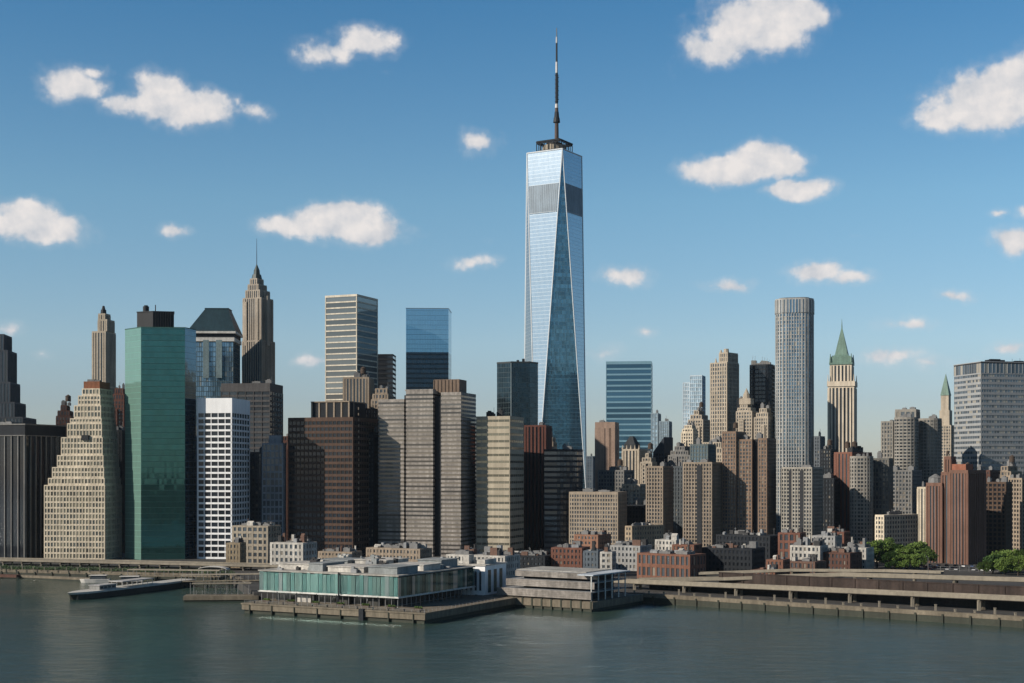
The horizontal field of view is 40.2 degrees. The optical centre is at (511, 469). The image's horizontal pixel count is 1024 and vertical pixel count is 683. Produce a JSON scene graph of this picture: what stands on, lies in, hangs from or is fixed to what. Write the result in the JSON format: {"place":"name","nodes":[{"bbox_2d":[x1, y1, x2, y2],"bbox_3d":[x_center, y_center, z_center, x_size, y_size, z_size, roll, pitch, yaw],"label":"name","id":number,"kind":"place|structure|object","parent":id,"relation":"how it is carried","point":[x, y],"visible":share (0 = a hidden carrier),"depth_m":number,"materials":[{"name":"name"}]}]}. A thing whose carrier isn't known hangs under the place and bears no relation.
{"place":"outdoors","nodes":[
{"label":"outdoors","id":0,"kind":"place"},
{"bbox_2d":[0,334,35,423],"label":"stepped tower","id":1,"kind":"structure","parent":0,"point":[12,408],"depth_m":1049.78,"materials":[{"name":"stone"}]},
{"bbox_2d":[56,395,73,435],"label":"brown office block","id":2,"kind":"structure","parent":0,"point":[65,414],"depth_m":1000.46,"materials":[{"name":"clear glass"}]},
{"bbox_2d":[44,379,121,559],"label":"ziggurat building","id":3,"kind":"structure","parent":0,"point":[83,504],"depth_m":875.63,"materials":[{"name":"beige stone"}]},
{"bbox_2d":[45,420,118,557],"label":"window","id":4,"kind":"structure","parent":3,"relation":"in","point":[84,425],"depth_m":875.13,"materials":[{"name":"grey glass"}]},
{"bbox_2d":[92,306,117,393],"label":"slender deco tower","id":5,"kind":"structure","parent":0,"point":[104,352],"depth_m":1051.82,"materials":[{"name":"stone"}]},
{"bbox_2d":[113,383,124,429],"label":"red brick block","id":6,"kind":"structure","parent":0,"point":[119,399],"depth_m":1009.80,"materials":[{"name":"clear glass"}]},
{"bbox_2d":[125,305,195,559],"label":"green glass tower","id":7,"kind":"structure","parent":0,"point":[160,436],"depth_m":876.28,"materials":[{"name":"glass"}]},
{"bbox_2d":[190,308,242,544],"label":"mansard tower","id":8,"kind":"structure","parent":0,"point":[219,335],"depth_m":1050.08,"materials":[{"name":"blue glass"}]},
{"bbox_2d":[196,355,239,543],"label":"window","id":9,"kind":"structure","parent":8,"relation":"in","point":[197,358],"depth_m":1049.95,"materials":[{"name":"blue glass"}]},
{"bbox_2d":[197,398,249,558],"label":"white gridded tower","id":10,"kind":"structure","parent":0,"point":[223,465],"depth_m":882.77,"materials":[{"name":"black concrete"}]},
{"bbox_2d":[199,462,248,556],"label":"window","id":11,"kind":"structure","parent":10,"relation":"in","point":[214,518],"depth_m":882.86,"materials":[{"name":"black glass"}]},
{"bbox_2d":[226,536,245,567],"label":"beige house","id":12,"kind":"structure","parent":0,"point":[236,551],"depth_m":801.00,"materials":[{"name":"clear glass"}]},
{"bbox_2d":[221,379,282,451],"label":"grey banded block","id":13,"kind":"structure","parent":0,"point":[265,399],"depth_m":1001.92,"materials":[{"name":"concrete"}]},
{"bbox_2d":[250,447,261,522],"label":"dark setback block","id":14,"kind":"structure","parent":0,"point":[255,486],"depth_m":929.84,"materials":[{"name":"grey stone"}]},
{"bbox_2d":[232,520,280,562],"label":"beige house","id":15,"kind":"structure","parent":0,"point":[258,537],"depth_m":823.48,"materials":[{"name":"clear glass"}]},
{"bbox_2d":[242,252,274,382],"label":"spired deco tower","id":16,"kind":"structure","parent":0,"point":[258,353],"depth_m":1094.98,"materials":[{"name":"stone"}]},
{"bbox_2d":[262,435,285,534],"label":"pale slim block","id":17,"kind":"structure","parent":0,"point":[274,479],"depth_m":904.88,"materials":[{"name":"grey paint"}]},
{"bbox_2d":[318,546,361,558],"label":"tan building","id":18,"kind":"structure","parent":0,"point":[330,553],"depth_m":805.53,"materials":[{"name":"beige stone"}]},
{"bbox_2d":[325,294,377,400],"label":"white banded slab tower","id":19,"kind":"structure","parent":0,"point":[351,334],"depth_m":1067.51,"materials":[{"name":"metal"}]},
{"bbox_2d":[343,366,373,407],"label":"tan stone block","id":20,"kind":"structure","parent":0,"point":[357,387],"depth_m":965.65,"materials":[{"name":"beige stone"}]},
{"bbox_2d":[378,354,395,398],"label":"dark cube block","id":21,"kind":"structure","parent":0,"point":[386,369],"depth_m":1120.42,"materials":[{"name":"black glass"}]},
{"bbox_2d":[366,541,431,561],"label":"tan building","id":22,"kind":"structure","parent":0,"point":[413,551],"depth_m":807.71,"materials":[{"name":"beige stone"}]},
{"bbox_2d":[378,379,475,556],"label":"three slab tower","id":23,"kind":"structure","parent":0,"point":[427,466],"depth_m":909.09,"materials":[{"name":"beige concrete"}]},
{"bbox_2d":[446,544,519,577],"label":"white building","id":24,"kind":"structure","parent":0,"point":[509,557],"depth_m":729.80,"materials":[{"name":"paint"}]},
{"bbox_2d":[0,577,1023,682],"bbox_3d":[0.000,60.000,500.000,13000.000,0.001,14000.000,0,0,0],"label":"water","id":25,"kind":"structure","parent":0,"point":[51,631],"depth_m":478.63,"materials":[{"name":"teal liquid"}]},
{"bbox_2d":[68,577,195,599],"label":"ferry boat","id":26,"kind":"object","parent":25,"relation":"on","point":[101,590],"visible":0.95,"depth_m":675.51,"materials":[{"name":"white metal"}]},
{"bbox_2d":[183,582,258,601],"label":"landing pontoon","id":27,"kind":"object","parent":25,"relation":"on","point":[196,597],"visible":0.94,"depth_m":638.32,"materials":[{"name":"concrete"}]},
{"bbox_2d":[241,593,523,623],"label":"pavilion pier","id":28,"kind":"structure","parent":25,"relation":"in","point":[462,605],"depth_m":571.81,"materials":[{"name":"concrete"}]},
{"bbox_2d":[258,553,475,607],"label":"glass pavilion","id":29,"kind":"structure","parent":28,"relation":"on","point":[347,579],"depth_m":586.90,"materials":[{"name":"teal glass"}]},
{"bbox_2d":[458,554,506,594],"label":"white hall","id":30,"kind":"structure","parent":28,"relation":"on","point":[489,576],"depth_m":626.92,"materials":[{"name":"paint"}]},
{"bbox_2d":[484,593,642,611],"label":"terrace quay","id":31,"kind":"structure","parent":25,"relation":"in","point":[608,602],"depth_m":604.38,"materials":[{"name":"concrete"}]},
{"bbox_2d":[497,566,629,600],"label":"terrace pavilion","id":32,"kind":"structure","parent":31,"relation":"on","point":[568,582],"depth_m":611.14,"materials":[{"name":"white concrete"}]},
{"bbox_2d":[0,545,1023,615],"bbox_3d":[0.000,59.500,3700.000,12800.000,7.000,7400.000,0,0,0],"label":"ground","id":33,"kind":"structure","parent":0,"point":[254,586],"depth_m":703.14,"materials":[{"name":"grey concrete"}]},
{"bbox_2d":[0,419,66,557],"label":"finned office block","id":34,"kind":"structure","parent":33,"relation":"on","point":[29,453],"depth_m":885.31,"materials":[{"name":"black glass"}]},
{"bbox_2d":[0,564,234,573],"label":"elevated highway","id":35,"kind":"structure","parent":33,"relation":"on","point":[80,568],"depth_m":772.66,"materials":[{"name":"grey concrete"}]},
{"bbox_2d":[117,422,124,552],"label":"distant block","id":36,"kind":"structure","parent":33,"relation":"on","point":[121,440],"depth_m":940.90,"materials":[{"name":"brown brick"}]},
{"bbox_2d":[0,569,252,583],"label":"quay wall","id":37,"kind":"structure","parent":33,"relation":"on","point":[114,575],"depth_m":766.19,"materials":[{"name":"concrete"}]},
{"bbox_2d":[0,557,277,570],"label":"coastal road","id":38,"kind":"structure","parent":33,"relation":"on","point":[100,562],"depth_m":801.12,"materials":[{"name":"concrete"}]},
{"bbox_2d":[270,533,316,564],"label":"white building","id":39,"kind":"structure","parent":33,"relation":"on","point":[302,548],"depth_m":775.26,"materials":[{"name":"paint"}]},
{"bbox_2d":[288,401,377,555],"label":"brown office tower","id":40,"kind":"structure","parent":33,"relation":"on","point":[328,474],"depth_m":907.54,"materials":[{"name":"black glass"}]},
{"bbox_2d":[369,426,377,546],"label":"distant block","id":41,"kind":"structure","parent":33,"relation":"on","point":[373,488],"depth_m":925.53,"materials":[{"name":"grey concrete"}]},
{"bbox_2d":[406,308,451,388],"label":"blue mirror tower","id":42,"kind":"structure","parent":33,"relation":"on","point":[428,346],"depth_m":1111.01,"materials":[{"name":"blue glass"}]},
{"bbox_2d":[476,409,523,552],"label":"cream banded block","id":43,"kind":"structure","parent":33,"relation":"on","point":[500,478],"depth_m":908.12,"materials":[{"name":"beige concrete"}]},
{"bbox_2d":[688,402,709,443],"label":"warm stone midrise","id":44,"kind":"structure","parent":33,"relation":"on","point":[699,419],"depth_m":1254.66,"materials":[{"name":"beige stone"}]},
{"bbox_2d":[614,579,1023,610],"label":"elevated highway","id":45,"kind":"structure","parent":33,"relation":"on","point":[916,595],"depth_m":594.98,"materials":[{"name":"concrete"}]},
{"bbox_2d":[699,569,943,580],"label":"slip road","id":46,"kind":"structure","parent":33,"relation":"on","point":[792,571],"depth_m":666.96,"materials":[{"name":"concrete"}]},
{"bbox_2d":[631,592,1023,627],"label":"quay wall","id":47,"kind":"structure","parent":33,"relation":"on","point":[998,620],"depth_m":575.36,"materials":[{"name":"concrete"}]},
{"bbox_2d":[637,572,1023,582],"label":"elevated highway","id":48,"kind":"structure","parent":33,"relation":"on","point":[955,578],"depth_m":631.78,"materials":[{"name":"concrete"}]},
{"bbox_2d":[649,579,1023,610],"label":"retaining wall","id":49,"kind":"structure","parent":33,"relation":"on","point":[992,604],"depth_m":593.97,"materials":[{"name":"concrete"}]},
{"bbox_2d":[719,572,1023,595],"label":"retaining wall","id":50,"kind":"structure","parent":33,"relation":"on","point":[795,580],"depth_m":622.19,"materials":[{"name":"concrete"}]},
{"bbox_2d":[0,0,1023,457],"label":"sky","id":51,"kind":"structure","parent":0,"point":[863,160],"materials":[{"name":"blue"}]},
{"bbox_2d":[497,359,537,424],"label":"dark teal tower","id":52,"kind":"structure","parent":0,"point":[517,388],"depth_m":1050.97,"materials":[{"name":"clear glass"}]},
{"bbox_2d":[506,547,550,567],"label":"dark building","id":53,"kind":"structure","parent":0,"point":[529,558],"depth_m":764.45,"materials":[{"name":"grey concrete"}]},
{"bbox_2d":[524,418,551,550],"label":"dark red block","id":54,"kind":"structure","parent":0,"point":[537,440],"depth_m":966.88,"materials":[{"name":"stone"}]},
{"bbox_2d":[524,28,586,488],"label":"tallest glass tower","id":55,"kind":"structure","parent":0,"point":[554,337],"depth_m":1529.77,"materials":[{"name":"glass"}]},
{"bbox_2d":[544,444,582,553],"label":"curved dark block","id":56,"kind":"structure","parent":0,"point":[563,472],"depth_m":929.38,"materials":[{"name":"glass"}]},
{"bbox_2d":[551,540,589,567],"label":"brick building","id":57,"kind":"structure","parent":0,"point":[567,555],"depth_m":763.16,"materials":[{"name":"red brick"}]},
{"bbox_2d":[574,527,610,550],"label":"brick building","id":58,"kind":"structure","parent":0,"point":[600,538],"depth_m":805.58,"materials":[{"name":"brown brick"}]},
{"bbox_2d":[583,541,602,568],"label":"grey building","id":59,"kind":"structure","parent":0,"point":[591,557],"depth_m":751.32,"materials":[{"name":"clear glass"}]},
{"bbox_2d":[569,488,626,544],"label":"beige waffle block","id":60,"kind":"structure","parent":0,"point":[590,509],"depth_m":906.31,"materials":[{"name":"concrete"}]},
{"bbox_2d":[570,507,616,542],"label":"window","id":61,"kind":"structure","parent":60,"relation":"in","point":[580,507],"depth_m":905.78,"materials":[{"name":"grey glass"}]},
{"bbox_2d":[595,419,618,490],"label":"pink stone tower","id":62,"kind":"structure","parent":0,"point":[606,445],"depth_m":1152.26,"materials":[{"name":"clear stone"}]},
{"bbox_2d":[600,543,615,575],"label":"white building","id":63,"kind":"structure","parent":0,"point":[607,558],"depth_m":736.25,"materials":[{"name":"paint"}]},
{"bbox_2d":[598,459,633,490],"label":"shaded block","id":64,"kind":"structure","parent":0,"point":[613,478],"depth_m":990.36,"materials":[{"name":"grey concrete"}]},
{"bbox_2d":[606,361,651,466],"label":"teal banded tower","id":65,"kind":"structure","parent":0,"point":[629,397],"depth_m":1422.91,"materials":[{"name":"teal glass"}]},
{"bbox_2d":[610,537,651,570],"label":"grey building","id":66,"kind":"structure","parent":0,"point":[626,553],"depth_m":779.52,"materials":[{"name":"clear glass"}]},
{"bbox_2d":[622,478,645,504],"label":"stone block","id":67,"kind":"structure","parent":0,"point":[633,488],"depth_m":963.58,"materials":[{"name":"grey stone"}]},
{"bbox_2d":[622,436,647,483],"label":"gothic stone block","id":68,"kind":"structure","parent":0,"point":[633,453],"depth_m":1063.44,"materials":[{"name":"beige stone"}]},
{"bbox_2d":[627,497,645,525],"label":"dark block","id":69,"kind":"structure","parent":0,"point":[636,511],"depth_m":932.69,"materials":[{"name":"black glass"}]},
{"bbox_2d":[625,522,663,549],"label":"dark building","id":70,"kind":"structure","parent":0,"point":[644,530],"depth_m":859.18,"materials":[{"name":"grey concrete"}]},
{"bbox_2d":[646,459,672,533],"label":"tan balcony slab","id":71,"kind":"structure","parent":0,"point":[659,495],"depth_m":893.53,"materials":[{"name":"concrete"}]},
{"bbox_2d":[653,437,672,465],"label":"navy gabled block","id":72,"kind":"structure","parent":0,"point":[662,450],"depth_m":1122.83,"materials":[{"name":"blue glass"}]},
{"bbox_2d":[637,545,705,577],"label":"brick warehouse","id":73,"kind":"structure","parent":0,"point":[681,562],"depth_m":714.04,"materials":[{"name":"red brick"}]},
{"bbox_2d":[673,461,682,538],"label":"shaded link tower","id":74,"kind":"structure","parent":0,"point":[678,499],"depth_m":931.26,"materials":[{"name":"grey concrete"}]},
{"bbox_2d":[668,439,689,465],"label":"distant block","id":75,"kind":"structure","parent":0,"point":[681,452],"depth_m":1085.43,"materials":[{"name":"grey stone"}]},
{"bbox_2d":[683,375,705,428],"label":"pale blue glass tower","id":76,"kind":"structure","parent":0,"point":[694,392],"depth_m":1422.07,"materials":[{"name":"glass"}]},
{"bbox_2d":[683,459,721,546],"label":"tan balcony slab","id":77,"kind":"structure","parent":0,"point":[702,502],"depth_m":885.02,"materials":[{"name":"concrete"}]},
{"bbox_2d":[684,483,710,545],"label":"window","id":78,"kind":"structure","parent":77,"relation":"in","point":[684,483],"depth_m":885.23,"materials":[{"name":"grey glass"}]},
{"bbox_2d":[690,437,715,461],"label":"grey green block","id":79,"kind":"structure","parent":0,"point":[699,451],"depth_m":1023.61,"materials":[{"name":"blue glass"}]},
{"bbox_2d":[710,349,738,439],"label":"setback stone tower","id":80,"kind":"structure","parent":0,"point":[724,383],"depth_m":1306.20,"materials":[{"name":"beige stone"}]},
{"bbox_2d":[702,541,764,571],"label":"dark shed","id":81,"kind":"structure","parent":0,"point":[731,556],"depth_m":753.28,"materials":[{"name":"grey brick"}]},
{"bbox_2d":[716,529,777,565],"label":"dark building","id":82,"kind":"structure","parent":0,"point":[769,542],"depth_m":823.56,"materials":[{"name":"grey concrete"}]},
{"bbox_2d":[736,388,757,438],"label":"pyramid capped block","id":83,"kind":"structure","parent":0,"point":[746,412],"depth_m":1183.60,"materials":[{"name":"stone"}]},
{"bbox_2d":[722,422,775,533],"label":"brick trio tower","id":84,"kind":"structure","parent":0,"point":[748,483],"depth_m":891.82,"materials":[{"name":"brown brick"}]},
{"bbox_2d":[723,444,765,532],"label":"window","id":85,"kind":"structure","parent":84,"relation":"in","point":[734,444],"depth_m":892.61,"materials":[{"name":"black glass"}]},
{"bbox_2d":[750,357,774,438],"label":"dark round tower","id":86,"kind":"structure","parent":0,"point":[762,381],"depth_m":1324.20,"materials":[{"name":"black glass"}]},
{"bbox_2d":[754,403,773,439],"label":"stone terrace block","id":87,"kind":"structure","parent":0,"point":[764,421],"depth_m":1164.31,"materials":[{"name":"beige stone"}]},
{"bbox_2d":[778,528,805,558],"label":"brick building","id":88,"kind":"structure","parent":0,"point":[787,537],"depth_m":793.89,"materials":[{"name":"red brick"}]},
{"bbox_2d":[775,297,813,533],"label":"ribbed round tower","id":89,"kind":"structure","parent":0,"point":[794,377],"depth_m":1154.12,"materials":[{"name":"metal"}]},
{"bbox_2d":[778,324,809,531],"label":"window","id":90,"kind":"structure","parent":89,"relation":"in","point":[793,329],"depth_m":1153.99,"materials":[{"name":"grey glass"}]},
{"bbox_2d":[781,465,822,540],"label":"grey balcony slab","id":91,"kind":"structure","parent":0,"point":[802,496],"depth_m":884.24,"materials":[{"name":"concrete"}]},
{"bbox_2d":[782,488,817,534],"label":"window","id":92,"kind":"structure","parent":91,"relation":"in","point":[782,488],"depth_m":884.15,"materials":[{"name":"grey glass"}]},
{"bbox_2d":[790,554,825,573],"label":"brick building","id":93,"kind":"structure","parent":0,"point":[797,563],"depth_m":725.36,"materials":[{"name":"red brick"}]},
{"bbox_2d":[790,534,827,559],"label":"white building","id":94,"kind":"structure","parent":0,"point":[803,548],"depth_m":765.24,"materials":[{"name":"paint"}]},
{"bbox_2d":[812,526,841,550],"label":"grey building","id":95,"kind":"structure","parent":0,"point":[831,537],"depth_m":804.37,"materials":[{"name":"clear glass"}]},
{"bbox_2d":[820,439,835,477],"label":"dark step block","id":96,"kind":"structure","parent":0,"point":[826,458],"depth_m":1082.52,"materials":[{"name":"grey concrete"}]},
{"bbox_2d":[823,472,839,530],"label":"distant block","id":97,"kind":"structure","parent":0,"point":[831,500],"depth_m":962.85,"materials":[{"name":"grey concrete"}]},
{"bbox_2d":[827,324,857,451],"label":"green spired tower","id":98,"kind":"structure","parent":0,"point":[842,384],"depth_m":1355.31,"materials":[{"name":"beige stone"}]},
{"bbox_2d":[823,543,861,572],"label":"brick building","id":99,"kind":"structure","parent":0,"point":[841,557],"depth_m":761.02,"materials":[{"name":"red brick"}]},
{"bbox_2d":[834,441,871,530],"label":"red brick tank block","id":100,"kind":"structure","parent":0,"point":[842,466],"depth_m":970.00,"materials":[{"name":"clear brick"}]},
{"bbox_2d":[843,537,873,568],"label":"white building","id":101,"kind":"structure","parent":0,"point":[865,549],"depth_m":780.49,"materials":[{"name":"paint"}]},
{"bbox_2d":[850,452,873,543],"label":"curved balcony tower","id":102,"kind":"structure","parent":0,"point":[861,497],"depth_m":902.76,"materials":[{"name":"grey concrete"}]},
{"bbox_2d":[873,451,892,540],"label":"grey wing block","id":103,"kind":"structure","parent":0,"point":[883,485],"depth_m":917.57,"materials":[{"name":"concrete"}]},
{"bbox_2d":[881,420,893,465],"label":"grey shoulder tower","id":104,"kind":"structure","parent":0,"point":[887,439],"depth_m":1051.74,"materials":[{"name":"concrete"}]},
{"bbox_2d":[875,510,917,547],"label":"cream block","id":105,"kind":"structure","parent":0,"point":[898,526],"depth_m":858.23,"materials":[{"name":"beige concrete"}]},
{"bbox_2d":[894,411,918,469],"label":"rounded tower","id":106,"kind":"structure","parent":0,"point":[906,441],"depth_m":1013.76,"materials":[{"name":"grey concrete"}]},
{"bbox_2d":[893,462,921,513],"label":"distant block","id":107,"kind":"structure","parent":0,"point":[907,483],"depth_m":964.23,"materials":[{"name":"grey concrete"}]},
{"bbox_2d":[917,481,925,550],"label":"narrow cream tower","id":108,"kind":"structure","parent":0,"point":[921,502],"depth_m":901.69,"materials":[{"name":"beige concrete"}]},
{"bbox_2d":[919,414,941,486],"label":"rounded tower","id":109,"kind":"structure","parent":0,"point":[930,445],"depth_m":1023.51,"materials":[{"name":"grey concrete"}]},
{"bbox_2d":[939,374,953,471],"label":"spired block","id":110,"kind":"structure","parent":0,"point":[945,413],"depth_m":1304.66,"materials":[{"name":"stone"}]},
{"bbox_2d":[926,450,985,564],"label":"red brick tower","id":111,"kind":"structure","parent":0,"point":[955,513],"depth_m":836.73,"materials":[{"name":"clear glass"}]},
{"bbox_2d":[953,359,1023,473],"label":"grey slab tower","id":112,"kind":"structure","parent":0,"point":[988,413],"depth_m":1066.13,"materials":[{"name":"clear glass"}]},
{"bbox_2d":[955,379,1023,473],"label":"window","id":113,"kind":"structure","parent":112,"relation":"in","point":[995,380],"depth_m":1066.23,"materials":[{"name":"grey glass"}]},
{"bbox_2d":[986,474,1011,555],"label":"shaded brick block","id":114,"kind":"structure","parent":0,"point":[998,514],"depth_m":873.56,"materials":[{"name":"brown brick"}]},
{"bbox_2d":[1008,470,1023,550],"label":"edge tan block","id":115,"kind":"structure","parent":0,"point":[1017,481],"depth_m":908.55,"materials":[{"name":"beige concrete"}]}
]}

